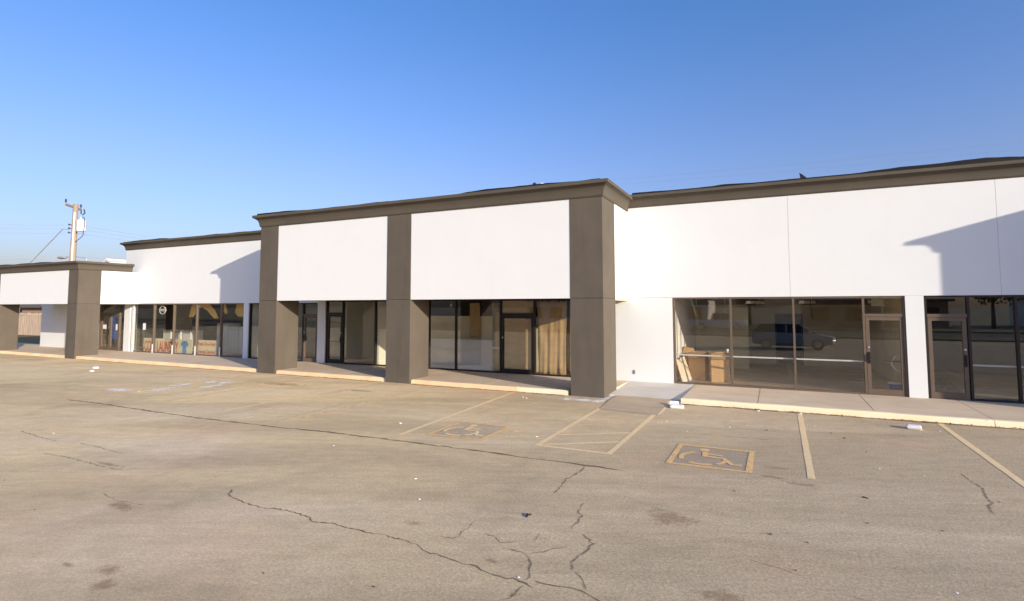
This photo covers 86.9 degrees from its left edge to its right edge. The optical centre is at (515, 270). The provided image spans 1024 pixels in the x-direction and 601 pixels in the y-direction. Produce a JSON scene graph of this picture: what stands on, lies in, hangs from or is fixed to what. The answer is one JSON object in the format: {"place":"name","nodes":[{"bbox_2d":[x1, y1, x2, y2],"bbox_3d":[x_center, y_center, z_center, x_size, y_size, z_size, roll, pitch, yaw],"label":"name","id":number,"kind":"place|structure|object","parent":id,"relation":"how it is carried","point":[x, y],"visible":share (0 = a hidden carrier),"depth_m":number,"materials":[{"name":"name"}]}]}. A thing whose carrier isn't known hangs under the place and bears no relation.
{"place":"outdoors","nodes":[
{"label":"outdoors","id":0,"kind":"place"},
{"bbox_2d":[175,329,186,338],"bbox_3d":[-19.402,3.970,31.504,0.720,1.020,0.762,-2,-4,26],"label":"washing machine","id":1,"kind":"object","parent":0,"point":[178,334],"visible":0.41,"depth_m":31.12,"materials":[{"name":"white metal"}]},
{"bbox_2d":[227,326,241,352],"bbox_3d":[-14.289,3.579,27.962,0.800,1.320,0.812,-2,-4,26],"label":"washing machine","id":2,"kind":"object","parent":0,"point":[233,341],"visible":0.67,"depth_m":27.58,"materials":[{"name":"grey metal"}]},
{"bbox_2d":[0,343,1023,600],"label":"parking lot","id":3,"kind":"structure","parent":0,"point":[176,483],"depth_m":7.12,"materials":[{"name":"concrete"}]},
{"bbox_2d":[0,156,1023,403],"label":"strip mall","id":4,"kind":"structure","parent":3,"relation":"on","point":[932,254],"depth_m":17.10,"materials":[{"name":"beige paint"}]},
{"bbox_2d":[100,314,110,349],"bbox_3d":[-22.667,3.396,29.854,0.834,1.945,0.182,-2,-4,26],"label":"door","id":5,"kind":"structure","parent":4,"relation":"in","point":[102,315],"depth_m":29.95,"materials":[{"name":"brown metal"}]},
{"bbox_2d":[98,304,124,350],"bbox_3d":[-22.239,3.112,29.690,2.780,2.559,0.118,-2,-4,26],"label":"storefront window","id":6,"kind":"structure","parent":4,"relation":"in","point":[102,305],"depth_m":29.34,"materials":[{"name":"brown metal"}]},
{"bbox_2d":[109,314,118,349],"bbox_3d":[-21.872,3.373,29.513,0.824,1.945,0.110,-2,-4,26],"label":"door","id":7,"kind":"structure","parent":4,"relation":"in","point":[111,316],"depth_m":29.59,"materials":[{"name":"brown metal"}]},
{"bbox_2d":[112,316,117,338],"bbox_3d":[-21.857,3.110,29.516,0.580,1.280,0.003,-2,-4,26],"label":"blue poster","id":8,"kind":"object","parent":4,"relation":"attached to","point":[114,330],"visible":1,"depth_m":29.54,"materials":[{"name":"blue paper"}]},
{"bbox_2d":[143,338,192,353],"bbox_3d":[-17.838,3.859,27.665,3.980,0.730,0.042,-2,-4,26],"label":"sign board","id":9,"kind":"object","parent":4,"relation":"attached to","point":[181,345],"visible":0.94,"depth_m":27.60,"materials":[{"name":"beige paper"}]},
{"bbox_2d":[163,329,182,338],"bbox_3d":[-20.214,3.996,31.892,0.720,1.020,0.762,-2,-4,26],"label":"washing machine","id":10,"kind":"object","parent":4,"relation":"on","point":[167,334],"visible":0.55,"depth_m":31.57,"materials":[{"name":"white metal"}]},
{"bbox_2d":[130,303,243,357],"bbox_3d":[-16.528,2.923,26.944,8.800,2.559,0.144,-2,-4,26],"label":"storefront window","id":11,"kind":"structure","parent":4,"relation":"in","point":[174,304],"depth_m":27.21,"materials":[{"name":"brown metal"}]},
{"bbox_2d":[183,330,202,347],"bbox_3d":[-18.591,3.943,31.116,0.720,1.020,0.762,-2,-4,26],"label":"washing machine","id":12,"kind":"object","parent":4,"relation":"on","point":[189,334],"visible":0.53,"depth_m":30.83,"materials":[{"name":"white metal"}]},
{"bbox_2d":[189,304,218,317],"bbox_3d":[-15.817,1.996,27.427,2.300,0.850,0.020,-2,-4,26],"label":"wall banner","id":13,"kind":"object","parent":4,"relation":"attached to","point":[209,308],"depth_m":27.35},
{"bbox_2d":[198,340,216,354],"bbox_3d":[-15.105,3.769,26.360,1.540,0.730,0.039,-2,-4,26],"label":"sign board","id":14,"kind":"object","parent":4,"relation":"attached to","point":[207,347],"visible":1,"depth_m":26.29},
{"bbox_2d":[217,323,240,352],"bbox_3d":[-15.056,3.515,28.335,0.800,1.500,0.812,-2,-4,26],"label":"washing machine","id":15,"kind":"object","parent":4,"relation":"on","point":[225,335],"visible":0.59,"depth_m":27.93,"materials":[{"name":"grey metal"}]},
{"bbox_2d":[235,304,243,316],"bbox_3d":[-13.201,1.857,26.124,1.050,0.750,0.020,-2,-4,26],"label":"wall banner","id":16,"kind":"object","parent":4,"relation":"attached to","point":[239,310],"depth_m":26.19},
{"bbox_2d":[238,327,242,353],"bbox_3d":[-13.523,3.554,27.596,0.800,1.320,0.812,-2,-4,26],"label":"washing machine","id":17,"kind":"object","parent":4,"relation":"on","point":[240,338],"visible":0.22,"depth_m":27.35,"materials":[{"name":"grey metal"}]},
{"bbox_2d":[248,303,317,360],"bbox_3d":[-10.327,2.720,23.993,4.260,2.559,0.118,-2,-4,26],"label":"storefront window","id":18,"kind":"structure","parent":4,"relation":"in","point":[251,304],"depth_m":24.77,"materials":[{"name":"metal"}]},
{"bbox_2d":[303,316,316,361],"bbox_3d":[-8.825,2.936,23.235,0.794,1.955,0.182,-2,-4,26],"label":"door","id":19,"kind":"structure","parent":4,"relation":"in","point":[305,359],"depth_m":23.32,"materials":[{"name":"brown metal"}]},
{"bbox_2d":[327,314,341,363],"bbox_3d":[-7.581,2.860,22.642,0.814,2.025,0.182,-2,-4,26],"label":"door","id":20,"kind":"structure","parent":4,"relation":"in","point":[329,360],"depth_m":22.73,"materials":[{"name":"metal"}]},
{"bbox_2d":[325,300,385,365],"bbox_3d":[-5.665,2.524,21.766,5.180,2.644,0.118,-2,-4,26],"label":"storefront window","id":21,"kind":"structure","parent":4,"relation":"in","point":[376,301],"depth_m":22.36,"materials":[{"name":"metal"}]},
{"bbox_2d":[470,303,479,337],"bbox_3d":[-1.549,1.881,20.573,0.452,1.334,0.042,-2,-4,24],"label":"paper curtain","id":22,"kind":"object","parent":4,"relation":"attached to","point":[474,319],"visible":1,"depth_m":20.57,"materials":[{"name":"brown paper"}]},
{"bbox_2d":[495,312,498,370],"bbox_3d":[-0.638,2.545,19.456,0.223,2.162,0.032,-2,-4,24],"label":"paper curtain","id":23,"kind":"object","parent":4,"relation":"attached to","point":[496,341],"visible":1,"depth_m":19.47,"materials":[{"name":"brown paper"}]},
{"bbox_2d":[428,299,570,376],"bbox_3d":[-0.171,2.344,19.156,6.970,2.644,0.149,-2,-4,26],"label":"storefront window","id":24,"kind":"structure","parent":4,"relation":"in","point":[456,346],"depth_m":19.50,"materials":[{"name":"metal"}]},
{"bbox_2d":[504,318,530,369],"bbox_3d":[0.081,2.578,19.029,1.090,1.820,0.022,-2,-4,26],"label":"paper curtain","id":25,"kind":"object","parent":4,"relation":"attached to","point":[517,343],"visible":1,"depth_m":19.04,"materials":[{"name":"brown paper"}]},
{"bbox_2d":[502,301,532,312],"bbox_3d":[0.081,1.286,19.119,1.240,0.460,0.016,-2,-4,26],"label":"paper curtain","id":26,"kind":"object","parent":4,"relation":"attached to","point":[517,306],"visible":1,"depth_m":19.12,"materials":[{"name":"brown paper"}]},
{"bbox_2d":[501,316,533,374],"bbox_3d":[0.061,2.608,18.987,1.244,2.025,0.182,-2,-4,26],"label":"door","id":27,"kind":"structure","parent":4,"relation":"in","point":[503,370],"depth_m":18.99,"materials":[{"name":"metal"}]},
{"bbox_2d":[537,300,566,374],"bbox_3d":[1.253,2.312,18.600,1.132,2.608,0.061,-2,-4,26],"label":"paper curtain","id":28,"kind":"object","parent":4,"relation":"attached to","point":[552,316],"visible":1,"depth_m":18.58,"materials":[{"name":"beige paper"}]},
{"bbox_2d":[569,300,570,373],"bbox_3d":[2.372,2.284,18.206,1.162,2.588,0.074,-2,-4,26],"label":"paper curtain","id":29,"kind":"object","parent":4,"relation":"attached to","point":[570,345],"visible":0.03,"depth_m":18.43,"materials":[{"name":"brown paper"}]},
{"bbox_2d":[676,359,687,381],"bbox_3d":[5.197,3.131,16.905,0.220,0.698,0.420,-3,-5,38],"label":"leaning board","id":30,"kind":"object","parent":4,"relation":"on","point":[681,370],"visible":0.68,"depth_m":16.88,"materials":[{"name":"beige wood"}]},
{"bbox_2d":[680,357,691,380],"bbox_3d":[5.430,3.135,17.236,0.244,0.733,0.380,-3,-5,36],"label":"leaning board","id":31,"kind":"object","parent":4,"relation":"on","point":[687,372],"visible":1,"depth_m":17.23,"materials":[{"name":"beige wood"}]},
{"bbox_2d":[683,356,691,378],"bbox_3d":[5.619,3.149,17.561,0.263,0.748,0.340,-2,-4,33],"label":"leaning board","id":32,"kind":"object","parent":4,"relation":"on","point":[686,359],"visible":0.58,"depth_m":17.58,"materials":[{"name":"beige wood"}]},
{"bbox_2d":[687,351,709,380],"bbox_3d":[6.004,3.080,17.522,0.594,0.883,0.760,-3,-5,38],"label":"cardboard box","id":33,"kind":"object","parent":4,"relation":"on","point":[698,368],"visible":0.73,"depth_m":17.31,"materials":[{"name":"brown cardboard"}]},
{"bbox_2d":[708,352,730,381],"bbox_3d":[6.433,3.041,17.098,0.638,0.903,0.663,-1,-4,10],"label":"cardboard box","id":34,"kind":"object","parent":4,"relation":"on","point":[719,369],"visible":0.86,"depth_m":16.83,"materials":[{"name":"brown cardboard"}]},
{"bbox_2d":[745,299,763,303],"bbox_3d":[8.172,0.929,18.462,1.100,0.410,0.200,4,-5,-44],"label":"ceiling light","id":35,"kind":"object","parent":4,"relation":"hanging from","point":[755,302],"visible":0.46,"depth_m":18.25,"materials":[{"name":"white plastic"}]},
{"bbox_2d":[673,296,908,396],"bbox_3d":[7.575,2.083,15.452,5.930,2.657,0.149,-2,-4,26],"label":"storefront window","id":36,"kind":"structure","parent":4,"relation":"in","point":[862,297],"depth_m":15.24,"materials":[{"name":"brown metal"}]},
{"bbox_2d":[798,298,815,303],"bbox_3d":[9.501,0.871,17.605,1.100,0.410,0.200,4,-5,-44],"label":"ceiling light","id":37,"kind":"object","parent":4,"relation":"hanging from","point":[806,302],"visible":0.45,"depth_m":17.32,"materials":[{"name":"white plastic"}]},
{"bbox_2d":[868,298,887,305],"bbox_3d":[10.071,0.737,15.025,0.487,0.500,0.127,-2,-4,26],"label":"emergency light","id":38,"kind":"object","parent":4,"relation":"hanging from","point":[877,301],"visible":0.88,"depth_m":14.97,"materials":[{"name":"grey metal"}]},
{"bbox_2d":[865,317,906,396],"bbox_3d":[9.809,2.267,14.327,0.844,2.065,0.182,-2,-4,26],"label":"door","id":39,"kind":"structure","parent":4,"relation":"in","point":[871,391],"depth_m":14.30,"materials":[{"name":"brown metal"}]},
{"bbox_2d":[927,317,970,399],"bbox_3d":[11.013,2.227,13.751,0.794,2.065,0.182,-2,-4,26],"label":"door","id":40,"kind":"structure","parent":4,"relation":"in","point":[940,395],"depth_m":13.71,"materials":[{"name":"brown metal"}]},
{"bbox_2d":[924,295,1023,403],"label":"storefront window","id":41,"kind":"structure","parent":4,"relation":"in","point":[1014,297],"depth_m":13.47,"materials":[{"name":"metal"}]},
{"bbox_3d":[5.864,3.225,18.255,0.480,0.690,0.400,-2,-4,26],"label":"plinth box","id":42,"kind":"object","parent":4,"relation":"on","visible":0},
{"bbox_2d":[683,346,693,353],"bbox_3d":[5.846,2.738,18.299,0.340,0.270,0.260,7,-2,16],"label":"carton","id":43,"kind":"object","parent":42,"relation":"on","point":[686,350],"visible":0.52,"depth_m":18.19,"materials":[{"name":"cardboard"}]},
{"bbox_2d":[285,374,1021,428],"bbox_3d":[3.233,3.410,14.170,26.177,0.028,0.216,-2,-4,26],"label":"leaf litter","id":44,"kind":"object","parent":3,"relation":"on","point":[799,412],"visible":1,"depth_m":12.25,"materials":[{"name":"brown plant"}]},
{"bbox_2d":[670,401,683,408],"bbox_3d":[3.968,3.305,13.301,0.336,0.120,0.370,-1,-4,16],"label":"foam container","id":45,"kind":"object","parent":3,"relation":"on","point":[674,404],"visible":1,"depth_m":13.16,"materials":[{"name":"white plastic"}]},
{"bbox_2d":[907,424,921,429],"bbox_3d":[8.058,3.166,10.927,0.244,0.075,0.195,-3,-4,34],"label":"foam container","id":46,"kind":"object","parent":3,"relation":"on","point":[914,427],"visible":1,"depth_m":10.87,"materials":[{"name":"white plastic"}]},
{"bbox_2d":[0,346,1023,428],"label":"sidewalk","id":47,"kind":"structure","parent":0,"point":[989,414],"depth_m":15.16,"materials":[{"name":"concrete"}]},
{"bbox_2d":[0,0,1023,264],"label":"sky","id":48,"kind":"structure","parent":0,"point":[158,118],"materials":[{"name":"blue"}]},
{"bbox_2d":[451,141,1022,191],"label":"power line","id":49,"kind":"object","parent":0,"point":[810,162],"visible":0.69,"depth_m":35.17,"materials":[{"name":"metal"}]},
{"bbox_2d":[616,149,1018,184],"bbox_3d":[23.479,-7.209,33.361,66.017,1.041,0.009,-2,-4,27],"label":"power line","id":50,"kind":"object","parent":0,"point":[825,167],"visible":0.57,"depth_m":34.78,"materials":[{"name":"metal"}]},
{"bbox_2d":[887,381,901,389],"bbox_3d":[10.417,3.196,14.792,0.390,0.280,0.390,-2,-4,26],"label":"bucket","id":51,"kind":"object","parent":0,"point":[896,385],"visible":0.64,"depth_m":14.70,"materials":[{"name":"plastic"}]},
{"bbox_2d":[935,375,962,392],"bbox_3d":[11.434,3.051,14.424,0.900,0.515,0.800,-2,-4,26],"label":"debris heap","id":52,"kind":"object","parent":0,"point":[943,384],"visible":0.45,"depth_m":14.26,"materials":[{"name":"grey"}]},
{"label":"ground","id":53,"kind":"structure","parent":0,"visible":0},
{"bbox_2d":[17,335,39,343],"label":"grass","id":54,"kind":"structure","parent":53,"relation":"on","point":[28,339],"depth_m":41.15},
{"bbox_2d":[18,313,41,335],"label":"wood fence","id":55,"kind":"object","parent":54,"relation":"on","point":[29,323],"visible":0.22,"depth_m":46.76,"materials":[{"name":"beige wood"}]},
{"bbox_2d":[20,304,41,313],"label":"brick house","id":56,"kind":"structure","parent":54,"relation":"on","point":[32,308],"depth_m":57.78,"materials":[{"name":"brown"}]},
{"bbox_2d":[30,199,86,262],"bbox_3d":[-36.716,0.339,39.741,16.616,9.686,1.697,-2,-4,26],"label":"utility pole","id":57,"kind":"object","parent":54,"relation":"on","point":[79,225],"visible":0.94,"depth_m":36.70,"materials":[{"name":"weathered wood"},{"name":"pale grey steel"},{"name":"dark porcelain"}]},
{"bbox_2d":[0,258,117,261],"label":"power line","id":58,"kind":"object","parent":57,"relation":"hanging from","point":[63,260],"visible":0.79,"depth_m":36.67,"materials":[{"name":"metal"}]},
{"bbox_2d":[3,255,125,258],"bbox_3d":[-31.337,-0.940,37.297,8.701,0.073,0.126,1,-4,-18],"label":"power line","id":59,"kind":"object","parent":57,"relation":"hanging from","point":[57,256],"visible":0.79,"depth_m":37.13,"materials":[{"name":"metal"}]},
{"bbox_2d":[57,256,86,260],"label":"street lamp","id":60,"kind":"object","parent":54,"relation":"on","point":[61,257],"visible":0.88,"depth_m":55.68,"materials":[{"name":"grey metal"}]},
{"bbox_2d":[104,258,125,263],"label":"white roofed house","id":61,"kind":"structure","parent":54,"relation":"on","point":[119,261],"depth_m":45.27,"materials":[{"name":"white"}]}
]}

